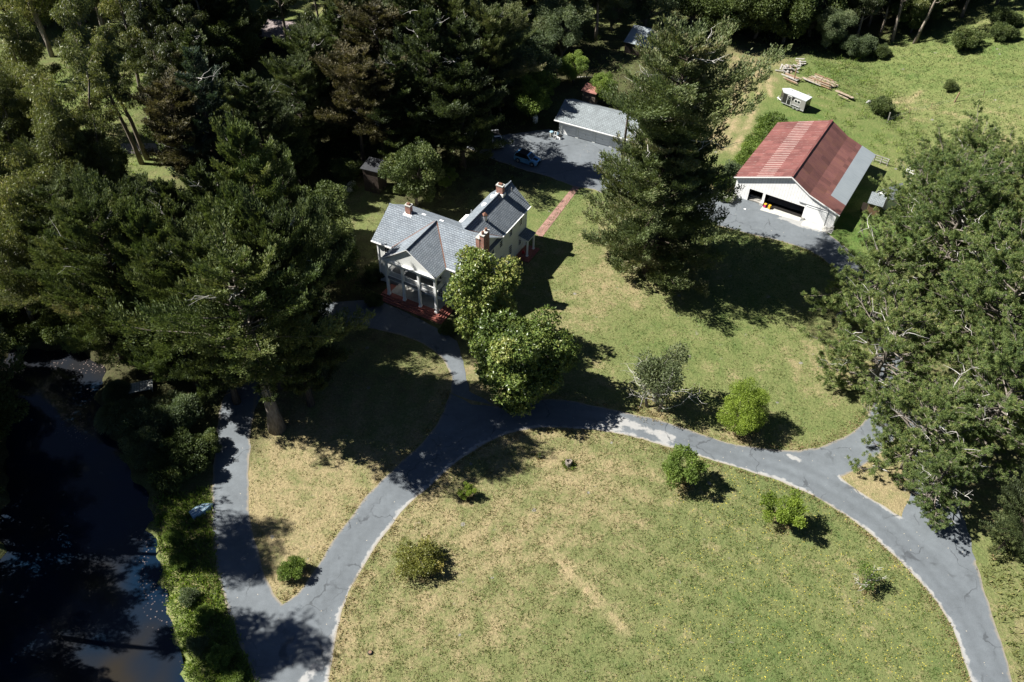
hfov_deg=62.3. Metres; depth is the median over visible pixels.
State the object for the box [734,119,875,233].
barn
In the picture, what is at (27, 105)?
eucalyptus tree
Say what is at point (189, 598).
shrub
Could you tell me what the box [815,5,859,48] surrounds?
tree
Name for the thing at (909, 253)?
pine tree
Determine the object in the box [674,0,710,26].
tree
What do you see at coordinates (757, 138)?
shrub
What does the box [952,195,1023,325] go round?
pine tree
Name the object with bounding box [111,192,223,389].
cypress tree
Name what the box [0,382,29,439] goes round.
tree
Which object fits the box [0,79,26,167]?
eucalyptus tree
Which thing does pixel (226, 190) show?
cypress tree
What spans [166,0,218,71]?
eucalyptus tree
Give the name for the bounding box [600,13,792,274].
cypress tree
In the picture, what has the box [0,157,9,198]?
eucalyptus tree
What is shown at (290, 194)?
cypress tree
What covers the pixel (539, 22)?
tree
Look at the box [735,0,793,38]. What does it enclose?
tree
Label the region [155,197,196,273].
cypress tree
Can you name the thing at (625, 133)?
utility pole
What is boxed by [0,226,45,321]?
eucalyptus tree
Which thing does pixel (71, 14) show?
eucalyptus tree
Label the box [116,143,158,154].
road
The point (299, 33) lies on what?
cypress tree
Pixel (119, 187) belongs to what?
cypress tree
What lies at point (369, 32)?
cypress tree
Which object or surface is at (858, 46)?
shrub
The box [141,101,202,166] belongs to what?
tree
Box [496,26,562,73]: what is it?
tree
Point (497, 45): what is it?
cypress tree
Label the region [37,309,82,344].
shrub
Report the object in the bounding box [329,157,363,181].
shrub
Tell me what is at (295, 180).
tree
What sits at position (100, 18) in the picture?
eucalyptus tree
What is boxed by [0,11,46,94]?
eucalyptus tree
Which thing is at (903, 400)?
pine tree
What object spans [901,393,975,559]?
driveway
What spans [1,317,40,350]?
shrub
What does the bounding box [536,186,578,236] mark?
path
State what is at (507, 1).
eucalyptus tree
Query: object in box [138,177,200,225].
cypress tree
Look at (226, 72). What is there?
tree
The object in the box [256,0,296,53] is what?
eucalyptus tree
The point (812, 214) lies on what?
sliding door
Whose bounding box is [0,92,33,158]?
eucalyptus tree
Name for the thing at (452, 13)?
cypress tree
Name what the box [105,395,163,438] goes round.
shrub
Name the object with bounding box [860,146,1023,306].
pine tree
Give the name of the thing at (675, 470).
young tree
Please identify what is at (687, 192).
cypress tree
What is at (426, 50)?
cypress tree
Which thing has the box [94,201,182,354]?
cypress tree
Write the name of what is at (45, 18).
tree
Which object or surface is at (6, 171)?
eucalyptus tree
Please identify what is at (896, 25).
eucalyptus tree
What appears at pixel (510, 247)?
window
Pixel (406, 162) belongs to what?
tree
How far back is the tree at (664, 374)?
95.37 m
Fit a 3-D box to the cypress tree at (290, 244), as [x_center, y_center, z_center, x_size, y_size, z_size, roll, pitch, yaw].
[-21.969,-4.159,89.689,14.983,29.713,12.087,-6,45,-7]
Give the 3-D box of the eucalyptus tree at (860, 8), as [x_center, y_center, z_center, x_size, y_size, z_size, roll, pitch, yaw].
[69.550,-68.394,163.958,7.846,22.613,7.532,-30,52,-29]
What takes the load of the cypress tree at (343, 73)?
on the ground at (458, 202)
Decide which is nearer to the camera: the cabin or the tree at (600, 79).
the tree at (600, 79)
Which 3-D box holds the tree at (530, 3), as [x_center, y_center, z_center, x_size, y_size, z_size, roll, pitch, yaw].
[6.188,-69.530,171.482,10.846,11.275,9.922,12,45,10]
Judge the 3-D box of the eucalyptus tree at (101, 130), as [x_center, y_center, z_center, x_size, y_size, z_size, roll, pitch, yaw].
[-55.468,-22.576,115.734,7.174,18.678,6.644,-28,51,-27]
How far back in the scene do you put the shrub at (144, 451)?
90.97 m
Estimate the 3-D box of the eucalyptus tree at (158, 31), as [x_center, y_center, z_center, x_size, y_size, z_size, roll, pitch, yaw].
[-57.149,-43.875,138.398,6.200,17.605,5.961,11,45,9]
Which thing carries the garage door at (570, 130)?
in the garage
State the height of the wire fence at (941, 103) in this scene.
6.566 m
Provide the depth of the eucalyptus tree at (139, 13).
135.43 m
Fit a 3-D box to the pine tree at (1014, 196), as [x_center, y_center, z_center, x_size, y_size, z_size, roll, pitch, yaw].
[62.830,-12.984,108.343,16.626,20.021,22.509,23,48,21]
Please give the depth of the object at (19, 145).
112.30 m
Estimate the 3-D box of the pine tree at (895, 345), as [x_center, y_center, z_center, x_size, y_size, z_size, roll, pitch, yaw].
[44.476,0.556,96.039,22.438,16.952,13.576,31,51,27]
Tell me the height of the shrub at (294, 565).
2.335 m
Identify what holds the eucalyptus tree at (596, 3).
on the ground at (458, 202)
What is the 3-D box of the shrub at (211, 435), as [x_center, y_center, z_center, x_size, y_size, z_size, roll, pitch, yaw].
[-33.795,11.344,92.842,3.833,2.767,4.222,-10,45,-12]
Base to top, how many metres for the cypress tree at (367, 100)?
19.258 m
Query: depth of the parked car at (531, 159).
136.29 m
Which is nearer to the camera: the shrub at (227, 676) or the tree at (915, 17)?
the shrub at (227, 676)
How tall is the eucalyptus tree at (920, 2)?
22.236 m
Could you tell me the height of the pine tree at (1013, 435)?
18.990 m
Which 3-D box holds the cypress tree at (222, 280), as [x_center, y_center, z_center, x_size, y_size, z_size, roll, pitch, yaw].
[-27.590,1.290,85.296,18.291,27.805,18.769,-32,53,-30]
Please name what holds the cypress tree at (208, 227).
on the ground at (458, 202)
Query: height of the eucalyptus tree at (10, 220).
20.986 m
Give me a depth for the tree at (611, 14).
169.53 m
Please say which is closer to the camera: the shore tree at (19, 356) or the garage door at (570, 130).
the shore tree at (19, 356)
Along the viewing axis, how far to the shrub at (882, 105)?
149.39 m
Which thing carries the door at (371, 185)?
in the pump house at (370, 168)
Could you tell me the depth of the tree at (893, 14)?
172.91 m
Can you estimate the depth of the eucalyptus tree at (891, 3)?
170.99 m
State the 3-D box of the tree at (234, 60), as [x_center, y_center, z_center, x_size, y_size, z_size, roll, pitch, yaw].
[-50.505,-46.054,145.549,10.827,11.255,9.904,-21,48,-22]
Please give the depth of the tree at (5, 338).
96.73 m
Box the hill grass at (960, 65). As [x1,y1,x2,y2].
[804,0,1023,187]
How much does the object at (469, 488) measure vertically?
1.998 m
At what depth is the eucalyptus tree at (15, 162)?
104.71 m
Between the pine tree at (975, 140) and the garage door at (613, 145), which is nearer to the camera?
the pine tree at (975, 140)
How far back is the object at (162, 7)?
137.88 m
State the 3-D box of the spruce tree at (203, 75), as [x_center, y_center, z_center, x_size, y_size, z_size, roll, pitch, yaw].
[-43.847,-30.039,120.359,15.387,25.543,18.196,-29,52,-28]
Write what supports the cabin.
on the ground at (458, 202)
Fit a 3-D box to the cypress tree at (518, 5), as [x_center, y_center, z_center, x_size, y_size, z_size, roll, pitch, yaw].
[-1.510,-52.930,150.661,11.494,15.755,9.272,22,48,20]
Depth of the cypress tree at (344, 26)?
137.87 m
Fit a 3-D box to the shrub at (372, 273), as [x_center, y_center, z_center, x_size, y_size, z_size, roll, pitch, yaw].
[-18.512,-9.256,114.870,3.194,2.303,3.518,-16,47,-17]
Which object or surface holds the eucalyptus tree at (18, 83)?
on the ground at (458, 202)
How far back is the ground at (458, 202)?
93.37 m
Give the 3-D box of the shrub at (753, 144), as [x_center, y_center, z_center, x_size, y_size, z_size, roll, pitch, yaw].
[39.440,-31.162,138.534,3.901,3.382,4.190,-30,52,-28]
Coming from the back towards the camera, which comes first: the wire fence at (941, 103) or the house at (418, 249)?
the wire fence at (941, 103)
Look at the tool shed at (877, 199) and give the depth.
128.05 m
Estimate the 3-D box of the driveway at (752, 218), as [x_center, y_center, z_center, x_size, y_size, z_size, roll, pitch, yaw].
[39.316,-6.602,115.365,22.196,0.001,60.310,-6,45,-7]
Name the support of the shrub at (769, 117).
on the ground at (458, 202)
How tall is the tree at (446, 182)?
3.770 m
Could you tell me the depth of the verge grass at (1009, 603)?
83.67 m
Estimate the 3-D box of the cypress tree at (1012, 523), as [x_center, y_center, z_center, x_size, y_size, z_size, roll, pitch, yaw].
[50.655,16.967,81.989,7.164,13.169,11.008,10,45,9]
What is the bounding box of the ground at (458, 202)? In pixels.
[0,0,1023,681]
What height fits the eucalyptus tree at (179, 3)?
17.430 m
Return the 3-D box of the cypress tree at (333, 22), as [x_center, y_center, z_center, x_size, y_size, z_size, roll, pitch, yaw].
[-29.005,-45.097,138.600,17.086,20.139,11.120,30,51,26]
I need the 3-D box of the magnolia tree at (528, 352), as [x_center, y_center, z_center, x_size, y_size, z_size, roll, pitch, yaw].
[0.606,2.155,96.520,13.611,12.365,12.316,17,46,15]
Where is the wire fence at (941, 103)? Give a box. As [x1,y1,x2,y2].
[887,86,1019,122]
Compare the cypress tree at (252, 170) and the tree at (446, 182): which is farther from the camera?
the tree at (446, 182)
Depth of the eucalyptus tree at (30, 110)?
111.96 m
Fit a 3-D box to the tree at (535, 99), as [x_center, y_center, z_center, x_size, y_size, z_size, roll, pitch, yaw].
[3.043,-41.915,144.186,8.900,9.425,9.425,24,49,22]
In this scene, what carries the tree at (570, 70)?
on the ground at (458, 202)
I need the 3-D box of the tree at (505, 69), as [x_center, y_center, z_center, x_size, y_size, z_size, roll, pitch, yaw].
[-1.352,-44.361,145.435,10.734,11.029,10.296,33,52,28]
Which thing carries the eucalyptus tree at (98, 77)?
on the ground at (458, 202)
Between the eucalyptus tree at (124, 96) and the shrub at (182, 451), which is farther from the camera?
the eucalyptus tree at (124, 96)
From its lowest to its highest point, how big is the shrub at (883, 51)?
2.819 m
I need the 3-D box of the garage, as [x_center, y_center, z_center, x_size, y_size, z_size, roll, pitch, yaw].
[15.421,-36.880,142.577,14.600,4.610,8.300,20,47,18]
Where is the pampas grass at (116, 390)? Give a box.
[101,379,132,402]
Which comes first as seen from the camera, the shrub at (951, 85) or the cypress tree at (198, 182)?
the cypress tree at (198, 182)
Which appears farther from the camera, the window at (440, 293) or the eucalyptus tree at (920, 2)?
the eucalyptus tree at (920, 2)
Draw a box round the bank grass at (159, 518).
[150,485,260,681]
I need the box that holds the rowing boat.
[189,503,212,519]
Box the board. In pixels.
[835,90,853,97]
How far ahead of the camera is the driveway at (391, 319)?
107.91 m
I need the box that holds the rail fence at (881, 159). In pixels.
[873,155,889,165]
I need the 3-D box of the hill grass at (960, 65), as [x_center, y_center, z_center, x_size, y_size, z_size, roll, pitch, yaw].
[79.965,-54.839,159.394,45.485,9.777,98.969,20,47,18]
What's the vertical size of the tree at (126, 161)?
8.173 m
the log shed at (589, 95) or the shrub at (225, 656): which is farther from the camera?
the log shed at (589, 95)
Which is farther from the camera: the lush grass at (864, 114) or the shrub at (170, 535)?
the lush grass at (864, 114)
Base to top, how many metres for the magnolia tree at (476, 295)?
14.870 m
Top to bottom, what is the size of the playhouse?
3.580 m
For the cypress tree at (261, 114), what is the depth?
120.93 m
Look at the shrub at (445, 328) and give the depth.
107.42 m
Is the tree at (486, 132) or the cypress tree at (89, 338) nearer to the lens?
the cypress tree at (89, 338)
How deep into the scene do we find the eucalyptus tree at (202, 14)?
146.52 m
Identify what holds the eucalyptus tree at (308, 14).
on the ground at (458, 202)
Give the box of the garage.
[554,99,637,149]
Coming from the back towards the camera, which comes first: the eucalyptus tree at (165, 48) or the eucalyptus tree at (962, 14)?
the eucalyptus tree at (962, 14)
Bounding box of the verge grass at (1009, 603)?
[981,539,1023,680]
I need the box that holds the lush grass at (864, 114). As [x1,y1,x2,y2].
[791,55,923,179]
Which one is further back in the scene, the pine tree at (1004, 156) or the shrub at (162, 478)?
the pine tree at (1004, 156)
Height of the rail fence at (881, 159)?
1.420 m
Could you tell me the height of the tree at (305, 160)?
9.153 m
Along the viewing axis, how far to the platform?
99.84 m
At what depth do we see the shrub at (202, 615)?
78.89 m
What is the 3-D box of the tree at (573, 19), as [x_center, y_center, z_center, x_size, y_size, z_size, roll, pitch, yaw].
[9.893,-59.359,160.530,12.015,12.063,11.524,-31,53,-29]
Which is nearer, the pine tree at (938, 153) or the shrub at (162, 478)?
the shrub at (162, 478)
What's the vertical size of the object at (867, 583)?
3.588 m
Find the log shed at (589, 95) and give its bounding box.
[581,83,598,103]
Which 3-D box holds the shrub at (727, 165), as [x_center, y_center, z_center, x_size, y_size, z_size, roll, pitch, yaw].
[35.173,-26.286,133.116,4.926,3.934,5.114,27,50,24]
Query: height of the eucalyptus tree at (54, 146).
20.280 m
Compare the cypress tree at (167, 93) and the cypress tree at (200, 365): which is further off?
the cypress tree at (167, 93)
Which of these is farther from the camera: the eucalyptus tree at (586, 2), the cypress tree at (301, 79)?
the eucalyptus tree at (586, 2)
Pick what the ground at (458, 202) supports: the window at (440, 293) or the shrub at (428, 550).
the shrub at (428, 550)
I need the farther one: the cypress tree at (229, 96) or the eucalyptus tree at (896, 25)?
the eucalyptus tree at (896, 25)
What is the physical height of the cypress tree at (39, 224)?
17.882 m
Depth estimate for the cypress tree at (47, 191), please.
99.40 m
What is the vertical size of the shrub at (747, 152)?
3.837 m
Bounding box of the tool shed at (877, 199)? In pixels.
[860,191,886,215]
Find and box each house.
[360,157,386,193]
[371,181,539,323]
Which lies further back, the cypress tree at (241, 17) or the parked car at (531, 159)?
the cypress tree at (241, 17)
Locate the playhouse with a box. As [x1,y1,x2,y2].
[876,183,904,209]
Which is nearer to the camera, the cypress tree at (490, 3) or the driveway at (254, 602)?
the driveway at (254, 602)
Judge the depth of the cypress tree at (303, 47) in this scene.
130.85 m
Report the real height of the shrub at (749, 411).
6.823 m
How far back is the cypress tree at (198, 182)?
90.86 m
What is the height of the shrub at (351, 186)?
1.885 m
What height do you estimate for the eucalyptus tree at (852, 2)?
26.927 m
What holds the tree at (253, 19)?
on the ground at (458, 202)
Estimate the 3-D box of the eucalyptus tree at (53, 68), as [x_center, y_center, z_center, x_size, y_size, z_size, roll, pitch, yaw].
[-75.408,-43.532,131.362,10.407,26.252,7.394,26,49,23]
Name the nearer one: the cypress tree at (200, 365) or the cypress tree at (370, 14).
the cypress tree at (200, 365)
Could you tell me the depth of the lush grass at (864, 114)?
153.89 m
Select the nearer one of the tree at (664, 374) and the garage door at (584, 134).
the tree at (664, 374)
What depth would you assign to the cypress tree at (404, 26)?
133.02 m
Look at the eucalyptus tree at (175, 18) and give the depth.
142.50 m
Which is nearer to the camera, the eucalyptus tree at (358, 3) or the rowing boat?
the rowing boat
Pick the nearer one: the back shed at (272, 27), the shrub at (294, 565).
the shrub at (294, 565)
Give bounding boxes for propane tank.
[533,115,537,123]
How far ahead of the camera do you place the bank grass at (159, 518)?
82.39 m
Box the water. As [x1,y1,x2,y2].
[0,349,184,681]
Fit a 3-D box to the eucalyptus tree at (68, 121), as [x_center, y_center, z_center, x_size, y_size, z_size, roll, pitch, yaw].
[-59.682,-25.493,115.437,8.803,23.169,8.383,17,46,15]
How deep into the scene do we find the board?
154.93 m
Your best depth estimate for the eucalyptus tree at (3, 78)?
113.93 m
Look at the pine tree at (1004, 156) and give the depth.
117.05 m
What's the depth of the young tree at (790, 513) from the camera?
86.15 m
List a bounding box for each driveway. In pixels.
[211,361,281,681]
[224,393,1011,681]
[238,300,493,406]
[467,129,633,192]
[698,192,903,476]
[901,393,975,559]
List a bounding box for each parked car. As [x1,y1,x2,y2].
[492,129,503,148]
[514,148,540,166]
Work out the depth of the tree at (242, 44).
147.89 m
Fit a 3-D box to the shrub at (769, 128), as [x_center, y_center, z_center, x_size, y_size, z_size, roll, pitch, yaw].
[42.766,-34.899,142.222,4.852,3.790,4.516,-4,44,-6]
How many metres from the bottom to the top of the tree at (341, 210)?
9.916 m
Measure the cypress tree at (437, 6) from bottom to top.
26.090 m
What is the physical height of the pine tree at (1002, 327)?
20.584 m
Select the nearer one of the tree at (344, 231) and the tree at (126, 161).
the tree at (344, 231)
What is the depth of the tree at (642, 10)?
168.26 m
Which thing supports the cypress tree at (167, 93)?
on the ground at (458, 202)
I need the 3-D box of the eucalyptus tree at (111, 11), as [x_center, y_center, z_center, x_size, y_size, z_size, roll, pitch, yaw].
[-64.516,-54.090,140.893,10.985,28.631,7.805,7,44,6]
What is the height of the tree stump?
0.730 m
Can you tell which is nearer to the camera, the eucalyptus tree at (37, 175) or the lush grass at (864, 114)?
the eucalyptus tree at (37, 175)
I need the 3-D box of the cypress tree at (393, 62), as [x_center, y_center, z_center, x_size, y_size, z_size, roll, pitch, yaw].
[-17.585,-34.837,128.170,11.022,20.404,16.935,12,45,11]
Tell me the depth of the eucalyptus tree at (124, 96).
123.15 m
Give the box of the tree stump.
[561,458,575,469]
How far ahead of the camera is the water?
85.62 m
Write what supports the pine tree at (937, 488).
on the ground at (458, 202)
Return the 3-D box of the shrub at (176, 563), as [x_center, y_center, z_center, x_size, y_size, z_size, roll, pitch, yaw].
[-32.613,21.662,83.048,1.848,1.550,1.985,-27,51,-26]
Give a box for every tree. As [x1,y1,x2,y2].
[0,0,58,57]
[0,0,63,28]
[0,0,65,82]
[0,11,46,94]
[0,65,34,147]
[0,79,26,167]
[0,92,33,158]
[0,127,47,204]
[0,146,56,205]
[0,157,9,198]
[0,174,46,286]
[0,202,87,323]
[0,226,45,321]
[0,291,29,327]
[0,323,25,406]
[0,333,13,365]
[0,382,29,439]
[5,62,65,122]
[12,62,86,158]
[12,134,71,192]
[14,162,84,289]
[15,163,70,207]
[21,76,123,185]
[27,93,67,154]
[27,221,124,366]
[31,102,95,190]
[46,163,185,380]
[49,0,149,160]
[49,186,139,352]
[51,0,148,164]
[53,30,121,187]
[68,0,110,45]
[75,110,126,184]
[80,137,128,187]
[85,166,188,220]
[92,0,153,96]
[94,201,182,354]
[105,201,343,435]
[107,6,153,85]
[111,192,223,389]
[113,1,149,34]
[119,205,262,407]
[120,0,174,78]
[128,63,225,197]
[134,20,169,87]
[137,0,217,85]
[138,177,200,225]
[141,39,174,80]
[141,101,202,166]
[144,0,189,37]
[153,31,198,92]
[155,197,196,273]
[165,45,233,210]
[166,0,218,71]
[172,23,236,106]
[172,218,222,321]
[173,0,194,6]
[175,157,225,237]
[178,179,315,389]
[185,1,235,23]
[186,0,221,44]
[186,16,261,63]
[191,0,266,56]
[204,36,246,77]
[204,109,339,284]
[208,0,268,38]
[213,77,256,126]
[215,63,236,80]
[217,69,309,164]
[226,178,375,407]
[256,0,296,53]
[256,39,347,147]
[259,51,340,152]
[265,149,298,185]
[268,19,334,117]
[270,141,342,266]
[279,126,319,182]
[288,0,371,57]
[296,179,351,225]
[300,0,335,29]
[305,217,360,284]
[309,39,401,162]
[313,2,375,65]
[316,69,357,133]
[334,0,411,121]
[350,52,417,159]
[352,0,382,8]
[355,3,398,58]
[363,0,450,98]
[363,47,431,162]
[375,2,495,167]
[377,136,445,204]
[403,0,465,40]
[417,0,481,76]
[427,9,512,168]
[436,164,458,187]
[442,0,501,94]
[442,245,523,340]
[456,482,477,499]
[462,0,546,116]
[466,121,493,150]
[467,304,582,417]
[478,51,529,111]
[479,0,523,72]
[483,0,527,4]
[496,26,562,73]
[507,0,532,48]
[511,63,560,118]
[521,0,538,14]
[523,0,562,52]
[535,0,594,57]
[557,49,589,82]
[558,0,593,48]
[581,78,745,298]
[583,0,617,39]
[589,71,618,102]
[593,0,636,30]
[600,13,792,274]
[624,340,704,411]
[625,0,680,26]
[661,443,709,489]
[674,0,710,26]
[690,0,755,34]
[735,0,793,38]
[759,488,808,528]
[760,0,820,43]
[788,0,849,36]
[796,264,1004,428]
[800,215,956,352]
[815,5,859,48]
[846,360,1007,485]
[847,0,860,5]
[849,0,886,35]
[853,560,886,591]
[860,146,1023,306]
[862,122,1015,249]
[875,0,910,34]
[884,0,909,24]
[888,435,989,532]
[890,0,926,41]
[891,0,942,32]
[904,99,1023,217]
[904,203,1023,383]
[908,302,1023,478]
[913,0,954,43]
[934,174,1023,309]
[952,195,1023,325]
[959,0,969,17]
[970,296,1023,416]
[977,126,1023,211]
[977,458,1023,561]
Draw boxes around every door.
[368,181,373,192]
[562,123,575,136]
[578,128,592,141]
[595,132,609,145]
[612,137,626,149]
[803,205,827,225]
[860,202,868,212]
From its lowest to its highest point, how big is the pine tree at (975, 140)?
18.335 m
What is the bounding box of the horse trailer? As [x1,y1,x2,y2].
[777,88,811,110]
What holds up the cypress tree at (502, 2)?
on the ground at (458, 202)
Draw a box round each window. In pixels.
[437,288,442,297]
[509,243,511,254]
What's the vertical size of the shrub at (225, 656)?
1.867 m
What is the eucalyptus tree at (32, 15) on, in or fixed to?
on the ground at (458, 202)
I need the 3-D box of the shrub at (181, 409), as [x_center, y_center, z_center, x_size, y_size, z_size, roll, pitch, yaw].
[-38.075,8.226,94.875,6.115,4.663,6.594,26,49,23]
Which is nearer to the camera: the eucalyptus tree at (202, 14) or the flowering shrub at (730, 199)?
the flowering shrub at (730, 199)
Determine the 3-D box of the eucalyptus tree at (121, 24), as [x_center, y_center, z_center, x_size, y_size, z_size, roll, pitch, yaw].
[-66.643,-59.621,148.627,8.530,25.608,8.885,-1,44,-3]
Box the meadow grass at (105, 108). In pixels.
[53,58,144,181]
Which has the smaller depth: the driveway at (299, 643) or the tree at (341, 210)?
the driveway at (299, 643)
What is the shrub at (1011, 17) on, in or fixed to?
on the ground at (458, 202)
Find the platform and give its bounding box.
[129,379,152,393]
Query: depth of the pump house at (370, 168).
128.79 m
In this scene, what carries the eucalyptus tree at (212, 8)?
on the ground at (458, 202)
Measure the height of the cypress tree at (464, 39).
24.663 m
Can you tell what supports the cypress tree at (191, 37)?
on the ground at (458, 202)
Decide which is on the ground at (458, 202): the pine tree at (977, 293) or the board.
the pine tree at (977, 293)
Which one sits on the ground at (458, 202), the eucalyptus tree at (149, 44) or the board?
the eucalyptus tree at (149, 44)
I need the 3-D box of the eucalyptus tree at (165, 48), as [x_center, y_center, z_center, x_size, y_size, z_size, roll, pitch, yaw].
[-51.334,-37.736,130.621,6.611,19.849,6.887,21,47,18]
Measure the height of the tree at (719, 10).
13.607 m
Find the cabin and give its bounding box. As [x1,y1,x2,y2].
[624,24,661,55]
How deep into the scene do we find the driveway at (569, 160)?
138.94 m
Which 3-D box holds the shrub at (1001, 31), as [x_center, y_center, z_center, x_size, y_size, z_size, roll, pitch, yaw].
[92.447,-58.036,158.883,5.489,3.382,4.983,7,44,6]
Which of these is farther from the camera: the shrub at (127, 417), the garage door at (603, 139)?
the garage door at (603, 139)
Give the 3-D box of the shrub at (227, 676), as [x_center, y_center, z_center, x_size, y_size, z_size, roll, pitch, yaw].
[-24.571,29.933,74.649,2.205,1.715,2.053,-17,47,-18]
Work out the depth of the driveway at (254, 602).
85.69 m
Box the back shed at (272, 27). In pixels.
[259,19,296,51]
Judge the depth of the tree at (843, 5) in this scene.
166.52 m
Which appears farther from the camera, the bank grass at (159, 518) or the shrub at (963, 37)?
the shrub at (963, 37)
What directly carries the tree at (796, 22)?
on the ground at (458, 202)
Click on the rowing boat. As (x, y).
(197, 511)
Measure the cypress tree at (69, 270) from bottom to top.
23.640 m
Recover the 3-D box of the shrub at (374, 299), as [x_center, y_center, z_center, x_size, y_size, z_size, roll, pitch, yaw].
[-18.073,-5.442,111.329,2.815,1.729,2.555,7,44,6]
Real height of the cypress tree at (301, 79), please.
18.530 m
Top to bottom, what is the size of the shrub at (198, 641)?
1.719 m
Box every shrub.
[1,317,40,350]
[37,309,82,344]
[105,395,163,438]
[118,422,167,469]
[146,456,194,493]
[147,389,206,434]
[153,426,211,474]
[161,527,179,543]
[168,554,190,570]
[178,587,200,607]
[185,635,208,655]
[191,427,221,459]
[194,603,214,625]
[205,643,234,669]
[221,667,244,681]
[276,555,305,581]
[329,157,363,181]
[342,180,358,192]
[364,262,384,282]
[364,290,383,307]
[392,535,446,580]
[438,320,456,335]
[716,377,771,435]
[717,193,736,201]
[723,159,742,185]
[733,145,756,166]
[741,140,759,153]
[743,129,768,143]
[752,123,773,136]
[755,110,788,129]
[839,33,878,57]
[868,95,896,115]
[871,43,891,58]
[943,78,958,90]
[950,25,986,49]
[989,5,1023,26]
[989,20,1021,41]
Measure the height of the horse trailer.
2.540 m
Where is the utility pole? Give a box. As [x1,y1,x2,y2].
[622,114,628,151]
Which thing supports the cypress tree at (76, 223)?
on the ground at (458, 202)
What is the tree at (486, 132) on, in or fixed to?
on the ground at (458, 202)
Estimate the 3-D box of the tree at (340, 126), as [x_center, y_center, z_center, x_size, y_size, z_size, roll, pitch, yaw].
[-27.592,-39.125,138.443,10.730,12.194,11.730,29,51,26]

